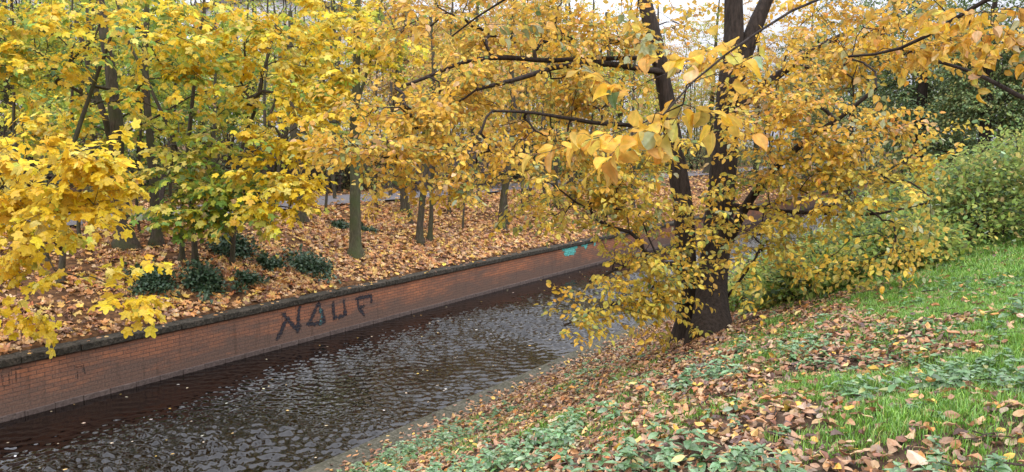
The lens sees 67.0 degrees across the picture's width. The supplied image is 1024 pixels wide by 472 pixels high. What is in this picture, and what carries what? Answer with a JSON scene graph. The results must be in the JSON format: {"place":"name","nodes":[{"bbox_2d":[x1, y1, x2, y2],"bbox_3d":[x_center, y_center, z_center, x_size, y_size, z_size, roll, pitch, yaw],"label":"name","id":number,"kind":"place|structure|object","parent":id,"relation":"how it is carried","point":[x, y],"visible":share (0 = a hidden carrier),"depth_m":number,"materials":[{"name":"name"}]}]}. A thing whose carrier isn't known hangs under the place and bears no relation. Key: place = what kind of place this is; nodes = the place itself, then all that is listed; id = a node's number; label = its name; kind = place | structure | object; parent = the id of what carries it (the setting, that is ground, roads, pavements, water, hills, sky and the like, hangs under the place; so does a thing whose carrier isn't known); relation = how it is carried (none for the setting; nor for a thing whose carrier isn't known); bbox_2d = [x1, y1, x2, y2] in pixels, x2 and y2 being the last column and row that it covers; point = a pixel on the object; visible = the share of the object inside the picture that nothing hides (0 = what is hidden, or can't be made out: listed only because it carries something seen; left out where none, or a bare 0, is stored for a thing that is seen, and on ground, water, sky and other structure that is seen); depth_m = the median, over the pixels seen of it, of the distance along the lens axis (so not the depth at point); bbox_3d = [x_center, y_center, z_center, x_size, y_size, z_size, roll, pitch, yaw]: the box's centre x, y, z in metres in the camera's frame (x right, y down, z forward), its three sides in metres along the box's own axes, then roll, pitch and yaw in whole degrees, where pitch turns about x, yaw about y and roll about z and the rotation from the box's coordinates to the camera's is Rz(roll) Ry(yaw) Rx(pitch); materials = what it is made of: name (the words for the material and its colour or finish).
{"place":"outdoors","nodes":[
{"label":"outdoors","id":0,"kind":"place"},
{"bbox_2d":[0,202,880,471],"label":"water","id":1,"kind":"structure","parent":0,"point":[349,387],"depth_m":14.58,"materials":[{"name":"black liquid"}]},
{"bbox_2d":[12,160,868,226],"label":"path","id":2,"kind":"structure","parent":0,"point":[346,197],"depth_m":31.22,"materials":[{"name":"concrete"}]},
{"bbox_2d":[0,146,1023,471],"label":"ground","id":3,"kind":"structure","parent":0,"point":[290,242],"depth_m":14.86,"materials":[{"name":"soil"}]},
{"bbox_2d":[0,0,79,189],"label":"woodland tree","id":4,"kind":"object","parent":3,"relation":"on","point":[5,91],"visible":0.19,"depth_m":29.85,"materials":[{"name":"yellow plant"}]},
{"bbox_2d":[0,0,93,173],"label":"sapling","id":5,"kind":"object","parent":3,"relation":"on","point":[12,110],"visible":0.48,"depth_m":16.99,"materials":[{"name":"brown wood"}]},
{"bbox_2d":[0,0,105,146],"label":"woodland tree","id":6,"kind":"object","parent":3,"relation":"on","point":[33,4],"visible":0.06,"depth_m":35.63,"materials":[{"name":"yellow plant"}]},
{"bbox_2d":[3,8,107,227],"bbox_3d":[-10.911,-3.912,20.187,3.589,7.631,3.352,4,8,34],"label":"sapling","id":7,"kind":"object","parent":3,"relation":"on","point":[92,135],"visible":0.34,"depth_m":19.83,"materials":[{"name":"yellow plant"}]},
{"bbox_2d":[0,0,146,158],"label":"apartment block","id":8,"kind":"structure","parent":3,"relation":"on","point":[75,40],"depth_m":57.43,"materials":[{"name":"grey glass"}]},
{"bbox_2d":[6,0,171,191],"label":"woodland tree","id":9,"kind":"object","parent":3,"relation":"on","point":[93,31],"visible":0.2,"depth_m":28.66,"materials":[{"name":"yellow plant"}]},
{"bbox_2d":[0,36,181,358],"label":"maple tree","id":10,"kind":"object","parent":3,"relation":"on","point":[32,210],"visible":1,"depth_m":11.46,"materials":[{"name":"yellow plant"}]},
{"bbox_2d":[41,0,154,233],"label":"sapling","id":11,"kind":"object","parent":3,"relation":"on","point":[78,227],"visible":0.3,"depth_m":18.77,"materials":[{"name":"yellow plant"}]},
{"bbox_2d":[0,0,245,251],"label":"maple tree","id":12,"kind":"object","parent":3,"relation":"on","point":[13,54],"visible":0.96,"depth_m":16.18,"materials":[{"name":"yellow plant"}]},
{"bbox_2d":[23,0,232,246],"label":"maple tree","id":13,"kind":"object","parent":3,"relation":"on","point":[156,237],"visible":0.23,"depth_m":20.37,"materials":[{"name":"yellow plant"}]},
{"bbox_2d":[0,0,275,167],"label":"woodland","id":14,"kind":"object","parent":3,"relation":"on","point":[159,138],"visible":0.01,"depth_m":44.74,"materials":[{"name":"green plant"}]},
{"bbox_2d":[91,0,184,232],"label":"sapling","id":15,"kind":"object","parent":3,"relation":"on","point":[138,169],"visible":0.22,"depth_m":19.90,"materials":[{"name":"brown wood"}]},
{"bbox_2d":[59,1,217,188],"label":"woodland tree","id":16,"kind":"object","parent":3,"relation":"on","point":[183,93],"visible":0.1,"depth_m":32.50,"materials":[{"name":"yellow plant"}]},
{"bbox_2d":[118,258,183,297],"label":"evergreen shrub","id":17,"kind":"object","parent":3,"relation":"on","point":[154,280],"visible":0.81,"depth_m":16.71,"materials":[{"name":"green plant"}]},
{"bbox_2d":[101,0,247,227],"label":"sapling","id":18,"kind":"object","parent":3,"relation":"on","point":[170,183],"visible":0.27,"depth_m":20.86,"materials":[{"name":"brown wood"}]},
{"bbox_2d":[107,0,251,262],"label":"maple tree","id":19,"kind":"object","parent":3,"relation":"on","point":[196,155],"visible":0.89,"depth_m":17.29,"materials":[{"name":"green plant"}]},
{"bbox_2d":[140,0,260,158],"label":"woodland tree","id":20,"kind":"object","parent":3,"relation":"on","point":[218,81],"visible":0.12,"depth_m":37.52,"materials":[{"name":"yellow plant"}]},
{"bbox_2d":[128,0,281,263],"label":"maple tree","id":21,"kind":"object","parent":3,"relation":"on","point":[196,219],"visible":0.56,"depth_m":17.30,"materials":[{"name":"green plant"}]},
{"bbox_2d":[174,256,238,303],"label":"evergreen shrub","id":22,"kind":"object","parent":3,"relation":"on","point":[206,279],"visible":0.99,"depth_m":17.52,"materials":[{"name":"green plant"}]},
{"bbox_2d":[162,1,257,170],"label":"sapling","id":23,"kind":"object","parent":3,"relation":"on","point":[215,106],"visible":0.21,"depth_m":22.93,"materials":[{"name":"brown wood"}]},
{"bbox_2d":[204,227,269,260],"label":"evergreen shrub","id":24,"kind":"object","parent":3,"relation":"on","point":[223,246],"visible":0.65,"depth_m":19.83,"materials":[{"name":"green plant"}]},
{"bbox_2d":[197,0,301,175],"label":"woodland tree","id":25,"kind":"object","parent":3,"relation":"on","point":[248,85],"visible":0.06,"depth_m":39.70,"materials":[{"name":"yellow plant"}]},
{"bbox_2d":[229,264,269,293],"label":"evergreen shrub","id":26,"kind":"object","parent":3,"relation":"on","point":[246,275],"visible":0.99,"depth_m":18.34,"materials":[{"name":"green plant"}]},
{"bbox_2d":[161,126,340,196],"bbox_3d":[-10.537,-2.639,31.883,7.596,4.127,7.610,4,8,34],"label":"bare thicket","id":27,"kind":"object","parent":3,"relation":"on","point":[261,171],"visible":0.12,"depth_m":31.05,"materials":[{"name":"brown plant"}]},
{"bbox_2d":[208,0,303,200],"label":"sapling","id":28,"kind":"object","parent":3,"relation":"on","point":[264,97],"visible":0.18,"depth_m":23.92,"materials":[{"name":"brown wood"}]},
{"bbox_2d":[250,252,287,271],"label":"evergreen shrub","id":29,"kind":"object","parent":3,"relation":"on","point":[271,263],"visible":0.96,"depth_m":19.58,"materials":[{"name":"green plant"}]},
{"bbox_2d":[245,0,294,202],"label":"sapling","id":30,"kind":"object","parent":3,"relation":"on","point":[278,165],"visible":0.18,"depth_m":27.68,"materials":[{"name":"brown wood"}]},
{"bbox_2d":[204,11,359,223],"bbox_3d":[-7.526,-4.200,26.526,5.811,7.405,4.537,4,8,34],"label":"maple tree","id":31,"kind":"object","parent":3,"relation":"on","point":[304,218],"visible":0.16,"depth_m":25.96,"materials":[{"name":"yellow plant"}]},
{"bbox_2d":[216,132,349,193],"bbox_3d":[-9.611,-2.592,33.591,7.950,4.003,6.782,4,8,34],"label":"bare thicket","id":32,"kind":"object","parent":3,"relation":"on","point":[302,170],"visible":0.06,"depth_m":33.57,"materials":[{"name":"brown plant"}]},
{"bbox_2d":[217,2,350,170],"bbox_3d":[-9.997,-6.110,33.619,6.238,8.878,5.807,4,8,34],"label":"woodland tree","id":33,"kind":"object","parent":3,"relation":"on","point":[286,130],"visible":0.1,"depth_m":33.30,"materials":[{"name":"yellow plant"}]},
{"bbox_2d":[194,0,383,265],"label":"maple tree","id":34,"kind":"object","parent":3,"relation":"on","point":[277,184],"visible":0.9,"depth_m":17.17,"materials":[{"name":"yellow plant"}]},
{"bbox_2d":[275,244,340,283],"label":"evergreen shrub","id":35,"kind":"object","parent":3,"relation":"on","point":[309,262],"visible":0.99,"depth_m":20.04,"materials":[{"name":"green plant"}]},
{"bbox_2d":[193,0,467,157],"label":"apartment block","id":36,"kind":"structure","parent":3,"relation":"on","point":[259,10],"depth_m":71.25,"materials":[{"name":"grey glass"}]},
{"bbox_2d":[277,0,386,138],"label":"woodland tree","id":37,"kind":"object","parent":3,"relation":"on","point":[334,8],"visible":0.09,"depth_m":41.15,"materials":[{"name":"yellow plant"}]},
{"bbox_2d":[329,219,349,229],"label":"evergreen shrub","id":38,"kind":"object","parent":3,"relation":"on","point":[340,225],"visible":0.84,"depth_m":24.21,"materials":[{"name":"green plant"}]},
{"bbox_2d":[304,156,388,191],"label":"bare thicket","id":39,"kind":"object","parent":3,"relation":"on","point":[345,178],"visible":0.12,"depth_m":35.60,"materials":[{"name":"brown plant"}]},
{"bbox_2d":[322,0,371,198],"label":"sapling","id":40,"kind":"object","parent":3,"relation":"on","point":[333,186],"visible":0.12,"depth_m":29.93,"materials":[{"name":"plant"}]},
{"bbox_2d":[322,0,374,211],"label":"sapling","id":41,"kind":"object","parent":3,"relation":"on","point":[326,196],"visible":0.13,"depth_m":25.38,"materials":[{"name":"brown wood"}]},
{"bbox_2d":[283,0,429,258],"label":"maple tree","id":42,"kind":"object","parent":3,"relation":"on","point":[355,250],"visible":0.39,"depth_m":21.95,"materials":[{"name":"yellow plant"}]},
{"bbox_2d":[332,0,385,207],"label":"sapling","id":43,"kind":"object","parent":3,"relation":"on","point":[376,85],"visible":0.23,"depth_m":27.72,"materials":[{"name":"plant"}]},
{"bbox_2d":[349,222,378,233],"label":"evergreen shrub","id":44,"kind":"object","parent":3,"relation":"on","point":[366,228],"visible":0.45,"depth_m":24.43,"materials":[{"name":"green plant"}]},
{"bbox_2d":[346,0,395,194],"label":"sapling","id":45,"kind":"object","parent":3,"relation":"on","point":[390,104],"visible":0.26,"depth_m":31.94,"materials":[{"name":"brown wood"}]},
{"bbox_2d":[0,89,752,204],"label":"woodland","id":46,"kind":"object","parent":3,"relation":"on","point":[701,151],"visible":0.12,"depth_m":32.78,"materials":[{"name":"plant"}]},
{"bbox_2d":[15,166,750,225],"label":"fallen leaves","id":47,"kind":"object","parent":3,"relation":"on","point":[344,191],"visible":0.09,"depth_m":33.24,"materials":[{"name":"orange plant"}]},
{"bbox_2d":[332,0,466,224],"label":"hornbeam tree","id":48,"kind":"object","parent":3,"relation":"on","point":[404,204],"visible":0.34,"depth_m":27.44,"materials":[{"name":"yellow plant"}]},
{"bbox_2d":[341,0,457,185],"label":"woodland tree","id":49,"kind":"object","parent":3,"relation":"on","point":[438,33],"visible":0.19,"depth_m":36.69,"materials":[{"name":"yellow plant"}]},
{"bbox_2d":[369,15,429,115],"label":"woodland tree","id":50,"kind":"object","parent":3,"relation":"on","point":[393,83],"visible":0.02,"depth_m":59.32,"materials":[{"name":"yellow plant"}]},
{"bbox_2d":[336,134,496,191],"bbox_3d":[-4.191,-3.060,35.768,8.532,3.988,7.634,-1,7,-11],"label":"bare thicket","id":51,"kind":"object","parent":3,"relation":"on","point":[419,181],"visible":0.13,"depth_m":35.58,"materials":[{"name":"brown plant"}]},
{"bbox_2d":[386,0,483,111],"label":"woodland tree","id":52,"kind":"object","parent":3,"relation":"on","point":[435,38],"visible":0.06,"depth_m":44.82,"materials":[{"name":"yellow plant"}]},
{"bbox_2d":[418,0,453,214],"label":"sapling","id":53,"kind":"object","parent":3,"relation":"on","point":[449,164],"visible":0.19,"depth_m":28.77,"materials":[{"name":"brown wood"}]},
{"bbox_2d":[0,179,880,422],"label":"brick wall","id":54,"kind":"structure","parent":3,"relation":"on","point":[36,380],"depth_m":17.32,"materials":[{"name":"brick"}]},
{"bbox_2d":[379,8,510,245],"bbox_3d":[-2.058,-3.428,24.893,4.194,7.732,3.889,0,7,3],"label":"hornbeam tree","id":55,"kind":"object","parent":3,"relation":"on","point":[419,237],"visible":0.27,"depth_m":24.46,"materials":[{"name":"yellow plant"}]},
{"bbox_2d":[222,0,699,166],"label":"woodland","id":56,"kind":"object","parent":3,"relation":"on","point":[410,74],"visible":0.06,"depth_m":59.10,"materials":[{"name":"yellow plant"}]},
{"bbox_2d":[405,128,525,188],"bbox_3d":[-2.383,-3.288,37.851,8.089,4.493,7.300,0,7,1],"label":"bare thicket","id":57,"kind":"object","parent":3,"relation":"on","point":[487,163],"visible":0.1,"depth_m":37.72,"materials":[{"name":"brown plant"}]},
{"bbox_2d":[427,3,507,228],"bbox_3d":[-1.351,-4.810,26.849,2.891,9.432,2.154,4,8,34],"label":"sapling","id":58,"kind":"object","parent":3,"relation":"on","point":[463,213],"visible":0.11,"depth_m":27.17,"materials":[{"name":"plant"}]},
{"bbox_2d":[417,0,526,184],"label":"woodland tree","id":59,"kind":"object","parent":3,"relation":"on","point":[485,112],"visible":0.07,"depth_m":39.45,"materials":[{"name":"yellow plant"}]},
{"bbox_2d":[468,4,504,203],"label":"sapling","id":60,"kind":"object","parent":3,"relation":"on","point":[477,19],"visible":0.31,"depth_m":31.28,"materials":[{"name":"plant"}]},
{"bbox_2d":[486,0,533,215],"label":"sapling","id":61,"kind":"object","parent":3,"relation":"on","point":[520,116],"visible":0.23,"depth_m":31.16,"materials":[{"name":"brown wood"}]},
{"bbox_2d":[0,182,1023,471],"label":"fallen leaves","id":62,"kind":"object","parent":3,"relation":"on","point":[279,288],"depth_m":21.26,"materials":[{"name":"brown plant"}]},
{"bbox_2d":[452,0,574,231],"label":"hornbeam tree","id":63,"kind":"object","parent":3,"relation":"on","point":[503,203],"visible":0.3,"depth_m":28.34,"materials":[{"name":"yellow plant"}]},
{"bbox_2d":[301,275,746,471],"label":"canal edge","id":64,"kind":"object","parent":3,"relation":"on","point":[375,443],"visible":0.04,"depth_m":13.23,"materials":[{"name":"concrete"}]},
{"bbox_2d":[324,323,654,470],"bbox_3d":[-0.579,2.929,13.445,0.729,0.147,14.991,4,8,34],"label":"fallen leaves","id":65,"kind":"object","parent":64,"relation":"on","point":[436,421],"visible":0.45,"depth_m":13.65,"materials":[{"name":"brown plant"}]},
{"bbox_2d":[483,0,564,181],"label":"woodland tree","id":66,"kind":"object","parent":3,"relation":"on","point":[524,86],"visible":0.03,"depth_m":43.69,"materials":[{"name":"yellow plant"}]},
{"bbox_2d":[492,0,564,201],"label":"sapling","id":67,"kind":"object","parent":3,"relation":"on","point":[528,115],"visible":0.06,"depth_m":33.75,"materials":[{"name":"brown wood"}]},
{"bbox_2d":[504,144,580,181],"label":"undergrowth bush","id":68,"kind":"object","parent":3,"relation":"on","point":[551,166],"visible":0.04,"depth_m":45.60,"materials":[{"name":"green plant"}]},
{"bbox_2d":[535,3,588,202],"bbox_3d":[2.646,-7.013,35.485,2.936,11.475,2.537,4,8,34],"label":"sapling","id":69,"kind":"object","parent":3,"relation":"on","point":[570,179],"visible":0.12,"depth_m":35.17,"materials":[{"name":"plant"}]},
{"bbox_2d":[489,7,647,219],"bbox_3d":[2.065,-5.261,33.471,4.839,9.547,6.621,14,16,65],"label":"hornbeam tree","id":70,"kind":"object","parent":3,"relation":"on","point":[557,135],"visible":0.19,"depth_m":33.34,"materials":[{"name":"yellow plant"}]},
{"bbox_2d":[514,0,622,186],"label":"woodland tree","id":71,"kind":"object","parent":3,"relation":"on","point":[567,108],"visible":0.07,"depth_m":39.72,"materials":[{"name":"yellow plant"}]},
{"bbox_2d":[575,0,604,214],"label":"sapling","id":72,"kind":"object","parent":3,"relation":"on","point":[591,128],"visible":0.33,"depth_m":34.19,"materials":[{"name":"plant"}]},
{"bbox_2d":[552,12,691,216],"bbox_3d":[4.812,-5.412,34.923,5.920,9.429,3.975,-1,7,-11],"label":"hornbeam tree","id":73,"kind":"object","parent":3,"relation":"on","point":[629,103],"visible":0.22,"depth_m":35.09,"materials":[{"name":"yellow plant"}]},
{"bbox_2d":[613,3,638,207],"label":"sapling","id":74,"kind":"object","parent":3,"relation":"on","point":[633,109],"visible":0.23,"depth_m":37.90,"materials":[{"name":"plant"}]},
{"bbox_2d":[586,2,678,179],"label":"woodland tree","id":75,"kind":"object","parent":3,"relation":"on","point":[653,86],"visible":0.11,"depth_m":46.89,"materials":[{"name":"yellow plant"}]},
{"bbox_2d":[287,0,1019,354],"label":"riverside tree","id":76,"kind":"object","parent":3,"relation":"on","point":[701,294],"visible":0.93,"depth_m":11.17,"materials":[{"name":"yellow plant"}]},
{"bbox_2d":[621,0,693,174],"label":"woodland tree","id":77,"kind":"object","parent":3,"relation":"on","point":[677,70],"visible":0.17,"depth_m":55.32,"materials":[{"name":"yellow plant"}]},
{"bbox_2d":[633,135,703,172],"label":"undergrowth bush","id":78,"kind":"object","parent":3,"relation":"on","point":[686,160],"visible":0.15,"depth_m":61.47,"materials":[{"name":"green plant"}]},
{"bbox_2d":[337,291,1023,471],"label":"nettles","id":79,"kind":"object","parent":3,"relation":"on","point":[509,452],"visible":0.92,"depth_m":5.91,"materials":[{"name":"green plant"}]},
{"bbox_2d":[346,265,1023,471],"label":"grass","id":80,"kind":"structure","parent":3,"relation":"on","point":[896,415],"depth_m":6.47,"materials":[{"name":"green plant"}]},
{"bbox_2d":[348,231,1023,471],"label":"fallen leaves","id":81,"kind":"object","parent":3,"relation":"on","point":[876,449],"visible":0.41,"depth_m":7.42,"materials":[{"name":"brown plant"}]},
{"bbox_2d":[358,257,1023,471],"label":"ground plants","id":82,"kind":"object","parent":3,"relation":"on","point":[785,428],"visible":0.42,"depth_m":7.89,"materials":[{"name":"green plant"}]},
{"bbox_2d":[373,0,1023,193],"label":"overhanging tree","id":83,"kind":"object","parent":3,"relation":"on","point":[987,55],"visible":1,"depth_m":4.83,"materials":[{"name":"yellow plant"}]},
{"bbox_2d":[673,0,751,172],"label":"woodland tree","id":84,"kind":"object","parent":3,"relation":"on","point":[712,94],"visible":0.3,"depth_m":59.27,"materials":[{"name":"yellow plant"}]},
{"bbox_2d":[626,166,867,210],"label":"fallen leaves","id":85,"kind":"object","parent":3,"relation":"on","point":[704,188],"visible":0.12,"depth_m":51.90,"materials":[{"name":"brown plant"}]},
{"bbox_2d":[715,0,793,175],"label":"woodland tree","id":86,"kind":"object","parent":3,"relation":"on","point":[751,9],"visible":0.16,"depth_m":61.34,"materials":[{"name":"yellow plant"}]},
{"bbox_2d":[737,145,805,189],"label":"undergrowth bush","id":87,"kind":"object","parent":3,"relation":"on","point":[750,161],"visible":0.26,"depth_m":59.96,"materials":[{"name":"green plant"}]},
{"bbox_2d":[728,235,818,311],"bbox_3d":[5.351,0.832,16.223,3.221,2.023,3.287,0,7,4],"label":"hedge bush","id":88,"kind":"object","parent":3,"relation":"on","point":[732,282],"visible":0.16,"depth_m":15.47,"materials":[{"name":"green plant"}]},
{"bbox_2d":[779,6,835,182],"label":"woodland tree","id":89,"kind":"object","parent":3,"relation":"on","point":[805,176],"visible":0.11,"depth_m":65.21,"materials":[{"name":"yellow plant"}]},
{"bbox_2d":[638,61,984,192],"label":"woodland","id":90,"kind":"object","parent":3,"relation":"on","point":[700,127],"visible":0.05,"depth_m":93.29,"materials":[{"name":"yellow plant"}]},
{"bbox_2d":[732,231,893,317],"bbox_3d":[4.988,0.687,13.011,2.533,1.657,2.944,4,8,34],"label":"hedge bush","id":91,"kind":"object","parent":3,"relation":"on","point":[778,288],"visible":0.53,"depth_m":12.49,"materials":[{"name":"green plant"}]},
{"bbox_2d":[791,218,868,251],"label":"hedge bush","id":92,"kind":"object","parent":3,"relation":"on","point":[806,244],"visible":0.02,"depth_m":20.38,"materials":[{"name":"green plant"}]},
{"bbox_2d":[760,0,905,216],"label":"ivy clad tree","id":93,"kind":"object","parent":3,"relation":"on","point":[839,133],"visible":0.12,"depth_m":47.91,"materials":[{"name":"yellow plant"}]},
{"bbox_2d":[770,204,1023,309],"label":"grass","id":94,"kind":"structure","parent":3,"relation":"on","point":[999,257],"depth_m":11.86,"materials":[{"name":"green plant"}]},
{"bbox_2d":[802,153,998,257],"bbox_3d":[8.647,-0.400,17.338,4.543,3.162,5.895,4,8,34],"label":"hedge bush","id":95,"kind":"object","parent":3,"relation":"on","point":[858,229],"visible":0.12,"depth_m":16.60,"materials":[{"name":"green plant"}]},
{"bbox_2d":[825,0,999,186],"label":"ivy clad tree","id":96,"kind":"object","parent":3,"relation":"on","point":[922,90],"visible":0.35,"depth_m":33.78,"materials":[{"name":"green plant"}]},
{"bbox_2d":[834,195,997,275],"bbox_3d":[6.722,0.154,13.516,2.790,1.755,3.446,2,7,14],"label":"hedge bush","id":97,"kind":"object","parent":3,"relation":"on","point":[914,216],"visible":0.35,"depth_m":12.78,"materials":[{"name":"green plant"}]},
{"bbox_2d":[811,17,1023,208],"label":"woodland","id":98,"kind":"object","parent":3,"relation":"on","point":[903,161],"visible":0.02,"depth_m":55.87,"materials":[{"name":"green plant"}]},
{"bbox_2d":[861,108,1023,253],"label":"hedge bush","id":99,"kind":"object","parent":3,"relation":"on","point":[1006,181],"visible":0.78,"depth_m":14.07,"materials":[{"name":"green plant"}]},
{"bbox_2d":[917,114,1023,215],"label":"hedge bush","id":100,"kind":"object","parent":3,"relation":"on","point":[1017,132],"visible":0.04,"depth_m":20.25,"materials":[{"name":"green plant"}]},
{"bbox_2d":[918,0,1023,160],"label":"ivy clad tree","id":101,"kind":"object","parent":3,"relation":"on","point":[966,103],"visible":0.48,"depth_m":27.74,"materials":[{"name":"green plant"}]},
{"bbox_2d":[154,0,1023,148],"label":"sky","id":102,"kind":"structure","parent":0,"point":[675,3],"materials":[{"name":"white"}]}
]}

